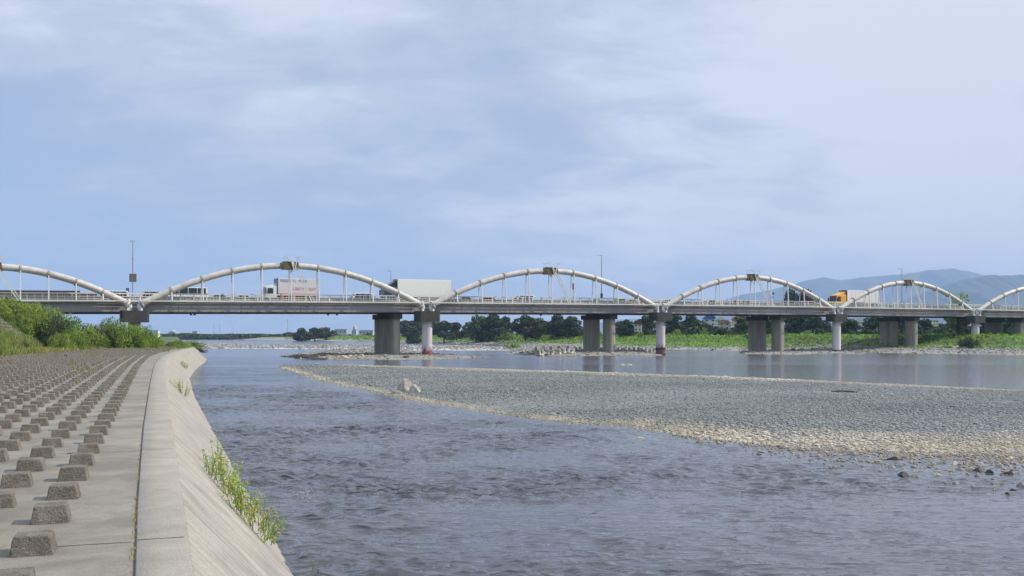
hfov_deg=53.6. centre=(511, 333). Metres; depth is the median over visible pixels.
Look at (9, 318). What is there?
shrub
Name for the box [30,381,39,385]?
concrete block
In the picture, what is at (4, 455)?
concrete block
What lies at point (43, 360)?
revetment blocks
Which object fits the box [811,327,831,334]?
thicket
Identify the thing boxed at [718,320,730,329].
house
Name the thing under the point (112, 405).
concrete block
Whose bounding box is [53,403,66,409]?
concrete block
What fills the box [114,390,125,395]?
concrete block
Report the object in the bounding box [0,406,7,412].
concrete block
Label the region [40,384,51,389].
concrete block
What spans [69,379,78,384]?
concrete block
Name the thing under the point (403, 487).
water
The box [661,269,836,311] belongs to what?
pipe arch
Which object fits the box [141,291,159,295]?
van
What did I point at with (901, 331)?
thicket
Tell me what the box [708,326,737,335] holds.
thicket
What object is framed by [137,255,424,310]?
pipe arch
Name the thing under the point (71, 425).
concrete block
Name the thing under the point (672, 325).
tree
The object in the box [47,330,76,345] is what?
shrub
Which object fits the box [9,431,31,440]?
concrete block
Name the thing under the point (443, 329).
tree
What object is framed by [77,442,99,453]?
concrete block
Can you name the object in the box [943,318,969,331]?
tree
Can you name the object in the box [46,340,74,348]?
shrub
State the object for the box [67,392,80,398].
concrete block
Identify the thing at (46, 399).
concrete block
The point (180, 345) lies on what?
shrub
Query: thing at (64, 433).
concrete block
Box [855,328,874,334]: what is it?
thicket
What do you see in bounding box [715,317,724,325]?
house
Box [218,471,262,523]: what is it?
weed clump
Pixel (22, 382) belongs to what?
concrete block
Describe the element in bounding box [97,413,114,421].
concrete block
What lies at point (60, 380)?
concrete block
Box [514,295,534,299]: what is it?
van
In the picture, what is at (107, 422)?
concrete block
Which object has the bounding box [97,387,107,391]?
concrete block
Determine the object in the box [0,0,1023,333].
sky
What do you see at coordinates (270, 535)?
weed clump
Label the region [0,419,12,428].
concrete block
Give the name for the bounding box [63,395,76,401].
concrete block
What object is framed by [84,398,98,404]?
concrete block
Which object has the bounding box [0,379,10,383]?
concrete block
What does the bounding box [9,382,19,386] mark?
concrete block
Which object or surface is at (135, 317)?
bridge pier
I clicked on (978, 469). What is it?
rock
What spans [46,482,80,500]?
concrete block
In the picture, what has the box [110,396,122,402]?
concrete block
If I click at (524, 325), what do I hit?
tree
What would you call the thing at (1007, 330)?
thicket
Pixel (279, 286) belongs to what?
truck
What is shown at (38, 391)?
concrete block
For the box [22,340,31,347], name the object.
shrub
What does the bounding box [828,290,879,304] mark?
truck
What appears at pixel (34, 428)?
concrete block
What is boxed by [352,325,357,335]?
house
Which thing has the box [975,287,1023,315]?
pipe arch
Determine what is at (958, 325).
tree
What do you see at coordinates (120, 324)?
shrub
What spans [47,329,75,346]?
shrub
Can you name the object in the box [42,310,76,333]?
shrub
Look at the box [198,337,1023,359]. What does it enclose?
bank stones
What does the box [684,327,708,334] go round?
thicket
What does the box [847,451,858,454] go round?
rock
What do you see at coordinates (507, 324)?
tree
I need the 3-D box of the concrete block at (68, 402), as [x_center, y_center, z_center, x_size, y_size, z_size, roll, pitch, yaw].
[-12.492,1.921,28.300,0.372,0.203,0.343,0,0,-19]
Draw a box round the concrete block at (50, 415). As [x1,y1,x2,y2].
[39,412,55,419]
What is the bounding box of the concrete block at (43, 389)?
[35,387,47,391]
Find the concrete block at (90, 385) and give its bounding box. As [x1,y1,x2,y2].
[82,382,92,387]
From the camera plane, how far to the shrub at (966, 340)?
218.03 m
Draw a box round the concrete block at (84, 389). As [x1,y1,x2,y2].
[75,387,86,392]
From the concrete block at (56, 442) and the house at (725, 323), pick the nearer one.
the concrete block at (56, 442)
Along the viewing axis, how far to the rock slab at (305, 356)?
163.39 m
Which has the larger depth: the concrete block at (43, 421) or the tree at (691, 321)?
the tree at (691, 321)
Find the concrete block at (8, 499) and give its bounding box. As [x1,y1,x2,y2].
[0,490,16,507]
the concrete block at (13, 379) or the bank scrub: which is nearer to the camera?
the concrete block at (13, 379)
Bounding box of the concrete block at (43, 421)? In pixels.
[30,417,48,425]
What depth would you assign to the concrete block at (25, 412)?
24.47 m
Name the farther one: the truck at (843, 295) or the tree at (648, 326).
the tree at (648, 326)
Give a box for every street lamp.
[129,240,136,299]
[598,254,602,301]
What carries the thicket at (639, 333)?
on the ground at (167, 340)
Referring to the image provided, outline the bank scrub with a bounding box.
[286,332,1023,348]
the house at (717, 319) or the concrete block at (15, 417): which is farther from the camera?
the house at (717, 319)
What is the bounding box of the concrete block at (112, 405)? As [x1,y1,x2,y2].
[105,403,119,410]
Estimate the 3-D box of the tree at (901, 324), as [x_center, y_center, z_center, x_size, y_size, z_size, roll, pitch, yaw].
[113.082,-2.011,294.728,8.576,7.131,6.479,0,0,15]
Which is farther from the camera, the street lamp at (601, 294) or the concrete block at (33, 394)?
the street lamp at (601, 294)
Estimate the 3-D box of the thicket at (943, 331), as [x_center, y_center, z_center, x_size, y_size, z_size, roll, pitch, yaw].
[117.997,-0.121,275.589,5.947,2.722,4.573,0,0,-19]
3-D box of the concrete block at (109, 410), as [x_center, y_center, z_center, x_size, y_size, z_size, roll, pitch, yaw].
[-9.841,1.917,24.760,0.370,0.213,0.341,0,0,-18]
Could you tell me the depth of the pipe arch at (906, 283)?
223.49 m
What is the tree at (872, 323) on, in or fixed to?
on the ground at (167, 340)
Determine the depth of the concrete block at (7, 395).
31.12 m
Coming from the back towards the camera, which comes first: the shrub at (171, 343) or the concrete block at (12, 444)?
the shrub at (171, 343)
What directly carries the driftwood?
on the ground at (167, 340)
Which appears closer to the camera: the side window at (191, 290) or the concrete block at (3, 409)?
the concrete block at (3, 409)
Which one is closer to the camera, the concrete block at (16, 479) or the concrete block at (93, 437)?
the concrete block at (16, 479)
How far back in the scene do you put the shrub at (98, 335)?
134.19 m
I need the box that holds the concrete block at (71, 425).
[58,420,76,430]
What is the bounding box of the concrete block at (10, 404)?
[1,401,16,408]
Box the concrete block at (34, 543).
[9,530,57,557]
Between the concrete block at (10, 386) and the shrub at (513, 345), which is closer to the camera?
the concrete block at (10, 386)
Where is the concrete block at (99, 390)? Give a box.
[94,389,105,394]
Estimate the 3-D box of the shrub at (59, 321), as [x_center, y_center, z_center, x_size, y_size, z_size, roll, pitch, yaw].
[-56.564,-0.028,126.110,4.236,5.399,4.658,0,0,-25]
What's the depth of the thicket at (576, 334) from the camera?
367.84 m
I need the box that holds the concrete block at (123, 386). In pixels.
[118,385,128,390]
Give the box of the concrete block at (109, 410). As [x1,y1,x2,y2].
[101,408,117,415]
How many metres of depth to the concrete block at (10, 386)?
36.81 m
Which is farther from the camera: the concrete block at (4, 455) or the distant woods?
the distant woods
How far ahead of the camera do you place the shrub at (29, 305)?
132.23 m
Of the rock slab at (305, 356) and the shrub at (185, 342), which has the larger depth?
the rock slab at (305, 356)
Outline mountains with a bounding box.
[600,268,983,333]
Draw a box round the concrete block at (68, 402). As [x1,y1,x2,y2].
[58,399,71,405]
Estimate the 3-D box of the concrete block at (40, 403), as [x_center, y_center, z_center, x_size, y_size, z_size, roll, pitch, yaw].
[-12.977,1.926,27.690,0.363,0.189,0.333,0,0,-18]
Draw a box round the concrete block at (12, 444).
[0,439,21,450]
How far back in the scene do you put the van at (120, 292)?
160.33 m
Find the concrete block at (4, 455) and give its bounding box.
[0,448,9,461]
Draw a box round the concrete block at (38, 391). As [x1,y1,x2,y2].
[30,389,41,394]
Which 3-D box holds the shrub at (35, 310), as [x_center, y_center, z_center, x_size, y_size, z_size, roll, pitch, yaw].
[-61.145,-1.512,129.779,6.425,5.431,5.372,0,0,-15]
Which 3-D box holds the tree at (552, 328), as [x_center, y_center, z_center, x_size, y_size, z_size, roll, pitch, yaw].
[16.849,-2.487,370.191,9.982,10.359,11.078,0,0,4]
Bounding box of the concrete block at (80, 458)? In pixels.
[68,452,95,465]
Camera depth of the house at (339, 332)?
895.84 m
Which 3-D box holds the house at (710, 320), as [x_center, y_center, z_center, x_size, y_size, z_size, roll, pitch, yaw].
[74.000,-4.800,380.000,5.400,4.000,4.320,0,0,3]
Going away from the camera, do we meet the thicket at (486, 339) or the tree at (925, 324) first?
the tree at (925, 324)
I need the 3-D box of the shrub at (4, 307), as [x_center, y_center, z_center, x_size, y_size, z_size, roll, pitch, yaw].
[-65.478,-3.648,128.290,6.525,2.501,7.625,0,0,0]
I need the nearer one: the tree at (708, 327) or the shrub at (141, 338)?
the shrub at (141, 338)
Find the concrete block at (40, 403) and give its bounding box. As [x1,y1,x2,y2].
[30,401,44,406]
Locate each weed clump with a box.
[169,380,191,395]
[200,446,223,478]
[208,451,243,500]
[210,435,231,475]
[217,488,288,544]
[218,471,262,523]
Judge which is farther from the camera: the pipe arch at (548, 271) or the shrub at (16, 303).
the pipe arch at (548, 271)
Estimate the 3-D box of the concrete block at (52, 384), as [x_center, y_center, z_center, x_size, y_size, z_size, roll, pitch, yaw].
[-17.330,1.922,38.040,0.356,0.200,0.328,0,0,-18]
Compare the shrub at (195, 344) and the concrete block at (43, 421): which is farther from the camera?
the shrub at (195, 344)
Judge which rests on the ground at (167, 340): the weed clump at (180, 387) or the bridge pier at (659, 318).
the bridge pier at (659, 318)
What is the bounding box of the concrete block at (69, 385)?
[61,383,71,388]
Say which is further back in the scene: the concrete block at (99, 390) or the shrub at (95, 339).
the shrub at (95, 339)
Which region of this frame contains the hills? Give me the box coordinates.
[846,275,1023,333]
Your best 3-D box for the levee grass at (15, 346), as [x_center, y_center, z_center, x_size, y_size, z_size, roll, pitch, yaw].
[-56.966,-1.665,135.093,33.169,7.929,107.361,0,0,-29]
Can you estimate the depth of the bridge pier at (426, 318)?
172.15 m
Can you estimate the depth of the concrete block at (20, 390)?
34.21 m
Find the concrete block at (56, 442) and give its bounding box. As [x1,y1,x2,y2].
[41,437,63,447]
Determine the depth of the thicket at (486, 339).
399.13 m
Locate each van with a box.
[110,291,128,295]
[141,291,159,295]
[350,293,371,297]
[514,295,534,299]
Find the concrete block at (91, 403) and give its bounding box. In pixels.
[81,401,94,408]
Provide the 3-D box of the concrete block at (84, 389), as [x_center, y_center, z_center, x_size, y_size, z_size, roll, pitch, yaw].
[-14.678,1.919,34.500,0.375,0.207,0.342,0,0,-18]
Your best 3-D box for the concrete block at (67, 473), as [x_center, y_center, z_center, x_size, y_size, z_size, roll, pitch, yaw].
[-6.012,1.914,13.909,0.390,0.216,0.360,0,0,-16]
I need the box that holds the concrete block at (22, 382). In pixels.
[15,380,24,384]
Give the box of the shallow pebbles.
[667,433,1023,487]
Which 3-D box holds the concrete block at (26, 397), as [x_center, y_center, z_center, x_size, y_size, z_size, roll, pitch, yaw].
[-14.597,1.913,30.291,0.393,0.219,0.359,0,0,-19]
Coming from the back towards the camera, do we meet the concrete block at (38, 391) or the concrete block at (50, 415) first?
the concrete block at (38, 391)
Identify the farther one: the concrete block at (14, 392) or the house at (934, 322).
the house at (934, 322)
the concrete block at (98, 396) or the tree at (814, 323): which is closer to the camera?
the concrete block at (98, 396)
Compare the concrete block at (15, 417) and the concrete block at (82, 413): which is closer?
the concrete block at (15, 417)
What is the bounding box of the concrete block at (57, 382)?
[49,380,59,384]
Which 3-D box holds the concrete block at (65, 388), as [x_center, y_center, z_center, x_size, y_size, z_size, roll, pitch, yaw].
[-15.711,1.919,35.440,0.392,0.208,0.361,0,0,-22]
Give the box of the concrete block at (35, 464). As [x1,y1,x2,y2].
[16,457,46,471]
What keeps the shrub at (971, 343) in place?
on the ground at (167, 340)
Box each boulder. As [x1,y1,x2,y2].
[390,390,401,393]
[397,378,412,390]
[408,384,420,392]
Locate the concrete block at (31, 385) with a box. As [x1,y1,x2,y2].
[24,383,35,387]
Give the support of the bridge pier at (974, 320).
on the ground at (167, 340)
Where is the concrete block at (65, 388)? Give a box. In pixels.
[57,386,68,390]
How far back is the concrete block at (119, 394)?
30.85 m
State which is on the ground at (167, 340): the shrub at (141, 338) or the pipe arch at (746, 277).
the shrub at (141, 338)
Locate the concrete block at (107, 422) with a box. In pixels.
[94,419,111,427]
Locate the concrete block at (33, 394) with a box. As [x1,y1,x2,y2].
[24,392,36,397]
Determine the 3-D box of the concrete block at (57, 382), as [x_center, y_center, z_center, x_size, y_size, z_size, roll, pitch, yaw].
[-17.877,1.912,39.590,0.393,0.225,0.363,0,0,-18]
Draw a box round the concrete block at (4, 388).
[0,385,8,390]
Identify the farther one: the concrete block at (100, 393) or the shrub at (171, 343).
the shrub at (171, 343)
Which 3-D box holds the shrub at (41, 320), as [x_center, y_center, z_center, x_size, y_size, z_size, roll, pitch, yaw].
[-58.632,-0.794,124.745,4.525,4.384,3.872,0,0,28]
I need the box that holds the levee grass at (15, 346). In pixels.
[0,315,163,356]
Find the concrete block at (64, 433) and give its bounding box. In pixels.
[51,428,70,438]
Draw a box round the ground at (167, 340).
[135,334,1023,563]
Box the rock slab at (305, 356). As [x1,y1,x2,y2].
[294,355,317,357]
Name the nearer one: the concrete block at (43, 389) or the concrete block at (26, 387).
the concrete block at (43, 389)
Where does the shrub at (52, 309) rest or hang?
on the ground at (167, 340)
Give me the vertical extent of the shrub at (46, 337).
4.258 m
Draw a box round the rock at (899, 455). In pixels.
[894,453,904,457]
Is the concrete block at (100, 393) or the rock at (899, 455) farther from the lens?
the rock at (899, 455)
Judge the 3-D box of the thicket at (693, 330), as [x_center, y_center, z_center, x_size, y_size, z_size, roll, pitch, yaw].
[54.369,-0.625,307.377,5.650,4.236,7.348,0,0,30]
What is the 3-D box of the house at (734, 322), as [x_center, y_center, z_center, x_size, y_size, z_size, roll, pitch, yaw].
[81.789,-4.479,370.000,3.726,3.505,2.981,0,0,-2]
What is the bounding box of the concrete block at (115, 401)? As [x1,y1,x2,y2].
[108,400,121,406]
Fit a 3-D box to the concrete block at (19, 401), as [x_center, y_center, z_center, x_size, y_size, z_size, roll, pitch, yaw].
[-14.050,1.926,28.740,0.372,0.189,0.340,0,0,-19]
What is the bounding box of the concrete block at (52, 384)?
[46,382,55,386]
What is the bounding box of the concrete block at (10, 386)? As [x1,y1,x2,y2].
[3,383,14,388]
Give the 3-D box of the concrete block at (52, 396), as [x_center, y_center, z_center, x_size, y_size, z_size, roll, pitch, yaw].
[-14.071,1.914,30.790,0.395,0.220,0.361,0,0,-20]
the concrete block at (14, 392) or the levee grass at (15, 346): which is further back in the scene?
the levee grass at (15, 346)
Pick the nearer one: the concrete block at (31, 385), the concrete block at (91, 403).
the concrete block at (91, 403)
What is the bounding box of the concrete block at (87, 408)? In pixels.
[75,405,91,412]
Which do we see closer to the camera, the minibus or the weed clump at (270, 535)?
the weed clump at (270, 535)
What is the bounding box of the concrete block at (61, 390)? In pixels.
[53,388,64,393]
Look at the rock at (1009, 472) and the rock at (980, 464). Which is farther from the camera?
the rock at (980, 464)
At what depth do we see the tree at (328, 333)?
572.81 m
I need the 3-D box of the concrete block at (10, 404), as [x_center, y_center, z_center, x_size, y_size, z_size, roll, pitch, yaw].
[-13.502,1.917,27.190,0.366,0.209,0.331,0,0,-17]
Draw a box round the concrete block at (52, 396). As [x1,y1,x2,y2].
[42,393,55,399]
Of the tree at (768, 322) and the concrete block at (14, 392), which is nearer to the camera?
the concrete block at (14, 392)
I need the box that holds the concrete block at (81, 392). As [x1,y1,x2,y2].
[72,390,83,395]
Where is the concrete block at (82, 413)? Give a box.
[71,410,86,417]
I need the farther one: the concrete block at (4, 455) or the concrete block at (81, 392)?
the concrete block at (81, 392)
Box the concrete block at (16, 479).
[0,471,33,488]
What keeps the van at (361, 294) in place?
on the road bridge
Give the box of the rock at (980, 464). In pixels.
[975,462,984,466]
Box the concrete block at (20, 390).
[13,388,23,392]
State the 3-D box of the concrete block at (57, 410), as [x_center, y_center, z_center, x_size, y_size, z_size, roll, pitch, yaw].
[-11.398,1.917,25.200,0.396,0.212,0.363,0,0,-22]
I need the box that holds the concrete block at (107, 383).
[102,382,111,386]
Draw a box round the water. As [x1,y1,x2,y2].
[180,339,1023,575]
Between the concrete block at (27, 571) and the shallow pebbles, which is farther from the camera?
the shallow pebbles
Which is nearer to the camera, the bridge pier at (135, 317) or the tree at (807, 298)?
the bridge pier at (135, 317)
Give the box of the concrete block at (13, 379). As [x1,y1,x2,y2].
[6,377,15,381]
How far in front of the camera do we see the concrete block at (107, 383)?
37.98 m
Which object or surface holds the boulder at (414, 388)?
on the ground at (167, 340)
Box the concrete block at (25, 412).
[14,409,30,416]
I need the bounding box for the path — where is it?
[0,348,184,575]
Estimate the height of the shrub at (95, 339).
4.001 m
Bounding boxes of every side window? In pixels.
[179,288,187,292]
[189,288,196,292]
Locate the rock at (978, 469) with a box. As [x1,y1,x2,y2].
[973,468,983,471]
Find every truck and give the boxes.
[263,278,317,297]
[379,279,451,298]
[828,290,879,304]
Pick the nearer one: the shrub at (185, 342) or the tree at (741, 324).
the shrub at (185, 342)
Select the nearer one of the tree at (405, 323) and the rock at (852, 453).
the rock at (852, 453)
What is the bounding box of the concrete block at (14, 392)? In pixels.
[6,390,17,395]
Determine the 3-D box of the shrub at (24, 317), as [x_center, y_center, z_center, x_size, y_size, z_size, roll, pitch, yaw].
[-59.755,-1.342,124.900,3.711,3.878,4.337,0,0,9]
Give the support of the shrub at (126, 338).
on the ground at (167, 340)
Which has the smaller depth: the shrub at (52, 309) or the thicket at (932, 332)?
the shrub at (52, 309)
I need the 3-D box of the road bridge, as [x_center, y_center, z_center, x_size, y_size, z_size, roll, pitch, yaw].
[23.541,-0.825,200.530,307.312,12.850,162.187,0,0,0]
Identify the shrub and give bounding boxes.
[0,299,20,313]
[0,311,14,321]
[1,295,44,318]
[9,308,42,335]
[10,301,41,314]
[14,301,61,323]
[15,310,54,338]
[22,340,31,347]
[38,321,62,345]
[39,313,74,346]
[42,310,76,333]
[43,316,69,334]
[44,304,69,322]
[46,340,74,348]
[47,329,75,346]
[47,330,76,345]
[53,332,70,348]
[61,316,94,339]
[64,327,89,349]
[81,324,108,348]
[88,325,106,345]
[94,318,113,344]
[98,316,127,347]
[105,317,135,345]
[115,322,146,347]
[125,324,152,347]
[142,325,158,346]
[149,332,164,347]
[163,340,182,346]
[173,342,190,347]
[181,340,192,347]
[182,340,199,348]
[192,342,205,348]
[503,342,520,347]
[957,336,977,345]
[958,338,979,348]
[968,334,990,337]
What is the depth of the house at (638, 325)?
328.93 m
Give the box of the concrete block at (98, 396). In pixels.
[88,394,100,400]
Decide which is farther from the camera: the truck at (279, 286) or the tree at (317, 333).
the tree at (317, 333)
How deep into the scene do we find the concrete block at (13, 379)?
42.41 m
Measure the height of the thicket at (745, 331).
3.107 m
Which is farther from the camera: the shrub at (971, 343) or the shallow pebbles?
the shrub at (971, 343)
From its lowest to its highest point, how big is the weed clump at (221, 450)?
0.951 m
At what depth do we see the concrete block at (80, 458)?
15.34 m
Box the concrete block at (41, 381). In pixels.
[34,379,44,383]
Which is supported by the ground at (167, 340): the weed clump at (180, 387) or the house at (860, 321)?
the house at (860, 321)
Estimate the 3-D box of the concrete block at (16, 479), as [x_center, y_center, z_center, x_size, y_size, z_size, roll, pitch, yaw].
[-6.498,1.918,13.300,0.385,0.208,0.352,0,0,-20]
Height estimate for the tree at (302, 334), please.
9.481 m
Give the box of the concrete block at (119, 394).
[112,393,124,399]
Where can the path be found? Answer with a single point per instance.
(94, 536)
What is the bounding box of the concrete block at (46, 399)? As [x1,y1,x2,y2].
[36,397,50,403]
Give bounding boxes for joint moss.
[129,386,149,569]
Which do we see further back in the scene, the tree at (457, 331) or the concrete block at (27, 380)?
the tree at (457, 331)
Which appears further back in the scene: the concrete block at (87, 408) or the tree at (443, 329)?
the tree at (443, 329)
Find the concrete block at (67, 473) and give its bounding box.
[57,464,89,481]
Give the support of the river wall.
on the ground at (167, 340)
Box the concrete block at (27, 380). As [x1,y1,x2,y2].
[20,378,29,382]
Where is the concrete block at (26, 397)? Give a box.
[17,394,30,400]
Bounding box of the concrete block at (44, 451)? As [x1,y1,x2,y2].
[30,446,55,458]
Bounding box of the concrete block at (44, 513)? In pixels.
[30,501,71,524]
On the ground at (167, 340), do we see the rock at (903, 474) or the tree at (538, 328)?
the tree at (538, 328)
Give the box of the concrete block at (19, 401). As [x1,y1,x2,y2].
[10,398,23,404]
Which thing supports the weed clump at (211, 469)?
on the river wall
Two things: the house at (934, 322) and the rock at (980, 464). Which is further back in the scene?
the house at (934, 322)
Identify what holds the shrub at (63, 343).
on the ground at (167, 340)
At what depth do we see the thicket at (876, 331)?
280.77 m
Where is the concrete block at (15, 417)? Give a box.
[5,413,21,421]
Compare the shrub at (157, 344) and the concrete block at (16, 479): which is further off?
the shrub at (157, 344)
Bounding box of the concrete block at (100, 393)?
[91,391,103,397]
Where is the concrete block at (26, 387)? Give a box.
[19,385,29,390]
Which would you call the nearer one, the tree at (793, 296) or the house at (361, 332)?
the tree at (793, 296)
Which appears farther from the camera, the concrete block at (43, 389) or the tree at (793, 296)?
the tree at (793, 296)
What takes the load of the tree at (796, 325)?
on the ground at (167, 340)
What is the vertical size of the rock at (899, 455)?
0.222 m
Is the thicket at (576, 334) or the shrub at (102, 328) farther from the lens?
the thicket at (576, 334)
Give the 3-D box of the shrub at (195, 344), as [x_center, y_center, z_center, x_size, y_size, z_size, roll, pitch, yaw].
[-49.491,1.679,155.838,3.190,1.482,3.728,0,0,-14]
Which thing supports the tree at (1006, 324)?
on the ground at (167, 340)
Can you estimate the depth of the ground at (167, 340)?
59.76 m
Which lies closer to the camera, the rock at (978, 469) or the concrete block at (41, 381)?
the rock at (978, 469)
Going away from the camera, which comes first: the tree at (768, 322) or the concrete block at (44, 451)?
the concrete block at (44, 451)
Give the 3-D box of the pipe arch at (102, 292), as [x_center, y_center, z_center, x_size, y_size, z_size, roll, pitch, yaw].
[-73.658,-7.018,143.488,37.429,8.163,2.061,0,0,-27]
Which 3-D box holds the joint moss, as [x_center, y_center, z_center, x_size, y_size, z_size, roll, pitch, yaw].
[-8.601,1.975,23.711,0.126,0.050,32.290,0,0,-19]
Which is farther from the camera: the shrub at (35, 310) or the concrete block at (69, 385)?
the shrub at (35, 310)
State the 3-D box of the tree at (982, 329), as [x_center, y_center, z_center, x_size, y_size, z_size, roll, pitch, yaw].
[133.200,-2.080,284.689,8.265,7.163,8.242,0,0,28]
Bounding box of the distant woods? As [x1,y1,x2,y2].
[160,333,292,339]
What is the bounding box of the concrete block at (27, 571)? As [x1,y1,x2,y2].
[0,567,35,575]
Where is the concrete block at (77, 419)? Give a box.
[65,415,81,423]
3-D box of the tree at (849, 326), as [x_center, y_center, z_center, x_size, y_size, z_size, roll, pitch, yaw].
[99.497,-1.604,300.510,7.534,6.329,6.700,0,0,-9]
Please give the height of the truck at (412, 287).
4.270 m
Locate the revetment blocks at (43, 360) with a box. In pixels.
[0,316,177,367]
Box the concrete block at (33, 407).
[22,404,38,411]
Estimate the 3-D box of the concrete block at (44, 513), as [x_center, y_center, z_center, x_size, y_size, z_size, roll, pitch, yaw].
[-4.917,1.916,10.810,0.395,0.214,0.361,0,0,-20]
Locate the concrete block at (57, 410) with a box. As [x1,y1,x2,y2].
[46,406,61,414]
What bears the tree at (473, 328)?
on the ground at (167, 340)
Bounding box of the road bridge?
[0,290,1023,354]
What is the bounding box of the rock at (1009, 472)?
[1002,471,1012,474]
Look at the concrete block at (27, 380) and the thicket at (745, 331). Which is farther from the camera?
the thicket at (745, 331)
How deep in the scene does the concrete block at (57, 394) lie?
32.23 m
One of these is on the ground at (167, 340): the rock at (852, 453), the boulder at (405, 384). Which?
the boulder at (405, 384)
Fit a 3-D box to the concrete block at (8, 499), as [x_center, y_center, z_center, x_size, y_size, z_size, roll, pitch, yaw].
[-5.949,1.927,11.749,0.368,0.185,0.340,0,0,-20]
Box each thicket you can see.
[477,336,491,342]
[500,332,517,339]
[564,332,581,337]
[634,329,646,335]
[666,329,680,336]
[684,325,701,335]
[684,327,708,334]
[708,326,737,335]
[739,328,747,334]
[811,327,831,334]
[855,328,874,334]
[873,327,879,334]
[898,328,904,334]
[925,327,955,333]
[936,329,952,333]
[950,330,965,334]
[963,326,970,334]
[1003,327,1010,334]
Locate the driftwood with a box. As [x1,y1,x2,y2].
[831,390,856,392]
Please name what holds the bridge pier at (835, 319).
on the ground at (167, 340)
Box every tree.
[291,328,312,340]
[309,327,325,340]
[319,327,335,339]
[400,320,411,333]
[401,326,421,342]
[402,320,421,332]
[432,320,456,342]
[450,322,468,339]
[461,315,488,341]
[479,315,510,340]
[498,315,517,336]
[511,315,535,341]
[531,317,546,337]
[545,315,564,337]
[556,315,582,336]
[617,319,635,335]
[636,315,655,334]
[665,315,687,334]
[677,316,706,330]
[699,324,713,333]
[733,316,747,333]
[766,316,770,329]
[782,288,800,325]
[784,316,806,333]
[800,288,816,324]
[802,317,831,331]
[841,318,861,333]
[861,317,879,330]
[898,318,904,329]
[918,318,933,330]
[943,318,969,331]
[946,292,969,334]
[979,323,984,333]
[1003,319,1010,329]
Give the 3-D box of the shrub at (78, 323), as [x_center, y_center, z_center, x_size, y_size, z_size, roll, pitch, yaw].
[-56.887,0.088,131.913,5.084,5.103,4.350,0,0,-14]
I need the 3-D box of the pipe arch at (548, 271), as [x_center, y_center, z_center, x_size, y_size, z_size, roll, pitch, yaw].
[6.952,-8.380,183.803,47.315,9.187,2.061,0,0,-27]
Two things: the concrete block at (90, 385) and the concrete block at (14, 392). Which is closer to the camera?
the concrete block at (14, 392)
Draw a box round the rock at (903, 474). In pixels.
[897,471,908,476]
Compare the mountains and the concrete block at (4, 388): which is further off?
the mountains
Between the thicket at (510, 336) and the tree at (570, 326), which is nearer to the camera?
the tree at (570, 326)
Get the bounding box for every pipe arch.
[0,255,131,309]
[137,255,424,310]
[429,262,659,310]
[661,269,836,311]
[837,275,975,313]
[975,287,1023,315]
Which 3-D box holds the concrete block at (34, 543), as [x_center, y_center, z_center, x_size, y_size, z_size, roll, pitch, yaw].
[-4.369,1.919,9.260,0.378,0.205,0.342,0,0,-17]
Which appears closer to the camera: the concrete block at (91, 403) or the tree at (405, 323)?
the concrete block at (91, 403)
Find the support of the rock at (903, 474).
in the water
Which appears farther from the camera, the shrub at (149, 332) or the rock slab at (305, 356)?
the rock slab at (305, 356)
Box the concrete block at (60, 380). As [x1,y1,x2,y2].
[53,378,63,382]
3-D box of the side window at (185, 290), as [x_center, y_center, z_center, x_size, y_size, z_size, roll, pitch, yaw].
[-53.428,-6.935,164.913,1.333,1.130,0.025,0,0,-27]
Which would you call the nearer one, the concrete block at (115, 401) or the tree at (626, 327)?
the concrete block at (115, 401)
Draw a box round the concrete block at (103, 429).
[89,425,108,434]
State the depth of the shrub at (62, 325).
127.61 m
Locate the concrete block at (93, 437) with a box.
[83,433,104,443]
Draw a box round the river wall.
[133,347,292,575]
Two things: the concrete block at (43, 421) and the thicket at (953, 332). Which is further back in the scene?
the thicket at (953, 332)
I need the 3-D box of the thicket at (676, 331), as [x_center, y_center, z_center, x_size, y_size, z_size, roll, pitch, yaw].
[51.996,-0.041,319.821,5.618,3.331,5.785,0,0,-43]
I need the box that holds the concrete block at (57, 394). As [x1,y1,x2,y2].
[48,391,60,396]
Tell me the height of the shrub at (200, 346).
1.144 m
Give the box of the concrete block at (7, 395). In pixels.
[0,393,11,398]
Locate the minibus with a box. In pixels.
[168,287,207,296]
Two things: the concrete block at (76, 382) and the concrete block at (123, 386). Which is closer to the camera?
the concrete block at (123, 386)
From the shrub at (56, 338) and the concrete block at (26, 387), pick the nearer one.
the concrete block at (26, 387)
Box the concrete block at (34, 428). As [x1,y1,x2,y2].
[20,423,41,432]
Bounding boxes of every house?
[334,329,347,335]
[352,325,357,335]
[359,330,373,334]
[634,320,642,331]
[702,316,715,325]
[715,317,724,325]
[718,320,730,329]
[730,317,736,325]
[855,318,864,329]
[931,320,937,325]
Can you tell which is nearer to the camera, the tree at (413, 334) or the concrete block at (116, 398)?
the concrete block at (116, 398)
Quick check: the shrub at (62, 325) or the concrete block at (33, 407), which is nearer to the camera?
the concrete block at (33, 407)
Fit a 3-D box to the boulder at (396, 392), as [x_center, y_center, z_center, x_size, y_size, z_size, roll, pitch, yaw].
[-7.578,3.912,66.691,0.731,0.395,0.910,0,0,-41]
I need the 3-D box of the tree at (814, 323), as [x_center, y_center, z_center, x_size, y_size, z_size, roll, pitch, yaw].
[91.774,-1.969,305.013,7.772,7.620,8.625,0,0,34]

